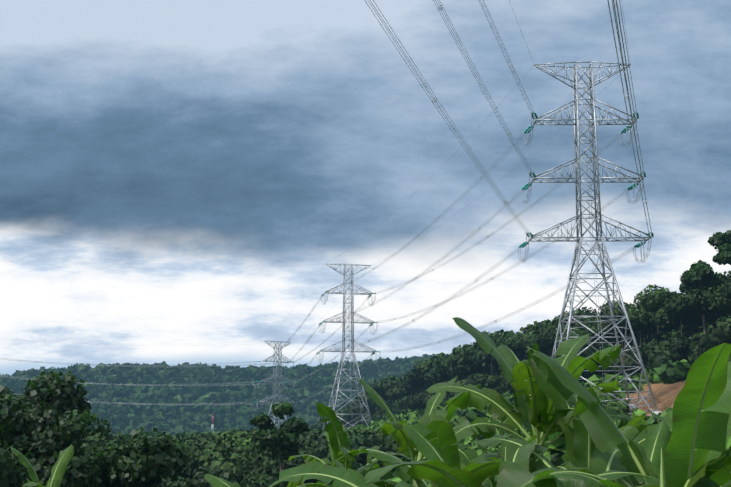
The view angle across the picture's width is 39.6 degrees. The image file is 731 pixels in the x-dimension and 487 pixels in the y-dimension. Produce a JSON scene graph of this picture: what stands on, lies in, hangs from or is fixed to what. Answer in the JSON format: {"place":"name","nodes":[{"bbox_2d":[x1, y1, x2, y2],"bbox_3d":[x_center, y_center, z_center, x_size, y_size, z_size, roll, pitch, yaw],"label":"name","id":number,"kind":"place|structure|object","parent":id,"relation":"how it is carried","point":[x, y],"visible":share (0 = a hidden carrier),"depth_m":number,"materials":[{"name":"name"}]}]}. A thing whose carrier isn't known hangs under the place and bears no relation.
{"place":"outdoors","nodes":[
{"label":"outdoors","id":0,"kind":"place"},
{"bbox_2d":[0,0,730,375],"label":"sky","id":1,"kind":"structure","parent":0,"point":[174,174],"materials":[{"name":"grey"}]},
{"bbox_2d":[130,377,685,427],"bbox_3d":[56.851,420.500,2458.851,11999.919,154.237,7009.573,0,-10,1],"label":"terrain","id":2,"kind":"structure","parent":0,"point":[665,395],"depth_m":190.24,"materials":[{"name":"brown soil"}]},
{"bbox_2d":[0,370,90,442],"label":"tree","id":3,"kind":"object","parent":2,"relation":"on","point":[58,393],"depth_m":55.31,"materials":[{"name":"green plant"}]},
{"bbox_2d":[0,394,111,486],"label":"tree","id":4,"kind":"object","parent":2,"relation":"on","point":[39,452],"depth_m":46.70,"materials":[{"name":"green plant"}]},
{"bbox_2d":[78,427,190,486],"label":"bush","id":5,"kind":"object","parent":2,"relation":"on","point":[148,460],"depth_m":53.06,"materials":[{"name":"green plant"}]},
{"bbox_2d":[161,476,190,486],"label":"bush","id":6,"kind":"object","parent":2,"relation":"on","point":[179,478],"visible":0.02,"depth_m":94.04,"materials":[{"name":"green plant"}]},
{"bbox_2d":[160,465,236,486],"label":"bush","id":7,"kind":"object","parent":2,"relation":"on","point":[196,479],"visible":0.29,"depth_m":69.25,"materials":[{"name":"green plant"}]},
{"bbox_2d":[211,415,213,430],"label":"telecom mast","id":8,"kind":"object","parent":2,"relation":"on","point":[212,427],"visible":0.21,"depth_m":988.41,"materials":[{"name":"white metal"}]},
{"bbox_2d":[0,353,446,441],"bbox_3d":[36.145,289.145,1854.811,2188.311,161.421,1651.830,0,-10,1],"label":"forest","id":9,"kind":"object","parent":2,"relation":"on","point":[176,387],"visible":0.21,"depth_m":1405.98,"materials":[{"name":"green plant"}]},
{"bbox_2d":[239,472,283,486],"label":"bush","id":10,"kind":"object","parent":2,"relation":"on","point":[264,481],"visible":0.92,"depth_m":82.36,"materials":[{"name":"green plant"}]},
{"bbox_2d":[259,341,293,428],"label":"tower","id":11,"kind":"structure","parent":2,"relation":"on","point":[279,377],"depth_m":550.90,"materials":[{"name":"metal"}]},
{"bbox_2d":[249,401,308,471],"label":"tree","id":12,"kind":"object","parent":2,"relation":"on","point":[286,444],"depth_m":109.24,"materials":[{"name":"green plant"}]},
{"bbox_2d":[327,440,364,470],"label":"bush","id":13,"kind":"object","parent":2,"relation":"on","point":[357,465],"visible":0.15,"depth_m":124.89,"materials":[{"name":"green plant"}]},
{"bbox_2d":[319,264,375,428],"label":"tower","id":14,"kind":"structure","parent":2,"relation":"on","point":[352,327],"depth_m":380.62,"materials":[{"name":"metal"}]},
{"bbox_2d":[11,317,730,486],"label":"banana","id":15,"kind":"object","parent":2,"relation":"on","point":[557,384],"depth_m":15.22,"materials":[{"name":"green plant"}]},
{"bbox_2d":[80,269,730,486],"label":"forest","id":16,"kind":"object","parent":2,"relation":"on","point":[238,457],"visible":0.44,"depth_m":204.28,"materials":[{"name":"green plant"}]},
{"bbox_2d":[204,320,676,434],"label":"forest","id":17,"kind":"object","parent":2,"relation":"on","point":[465,360],"visible":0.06,"depth_m":358.04,"materials":[{"name":"green plant"}]},
{"bbox_2d":[300,356,730,486],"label":"shrubs","id":18,"kind":"object","parent":2,"relation":"on","point":[555,453],"visible":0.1,"depth_m":76.09,"materials":[{"name":"green plant"}]},
{"bbox_2d":[345,353,730,430],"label":"shrubs","id":19,"kind":"object","parent":2,"relation":"on","point":[676,371],"visible":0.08,"depth_m":212.37,"materials":[{"name":"green plant"}]},
{"bbox_2d":[349,310,730,426],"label":"trees","id":20,"kind":"object","parent":2,"relation":"on","point":[693,343],"visible":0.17,"depth_m":228.74,"materials":[{"name":"green plant"}]},
{"bbox_2d":[528,62,661,416],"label":"tower","id":21,"kind":"structure","parent":2,"relation":"on","point":[579,224],"depth_m":183.63,"materials":[{"name":"metal"}]},
{"bbox_2d":[0,0,653,408],"bbox_3d":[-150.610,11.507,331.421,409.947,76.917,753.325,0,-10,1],"label":"power lines","id":22,"kind":"object","parent":21,"relation":"hanging from","point":[526,186],"visible":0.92,"depth_m":186.95,"materials":[{"name":"metal"}]},
{"bbox_2d":[679,259,726,333],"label":"tree","id":23,"kind":"object","parent":2,"relation":"on","point":[699,272],"depth_m":211.87,"materials":[{"name":"green plant"}]},
{"bbox_2d":[707,230,730,264],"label":"tree","id":24,"kind":"object","parent":2,"relation":"on","point":[721,241],"visible":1,"depth_m":204.96,"materials":[{"name":"green plant"}]},
{"bbox_2d":[725,436,730,472],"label":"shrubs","id":25,"kind":"object","parent":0,"point":[728,452],"depth_m":24.39,"materials":[{"name":"green plant"}]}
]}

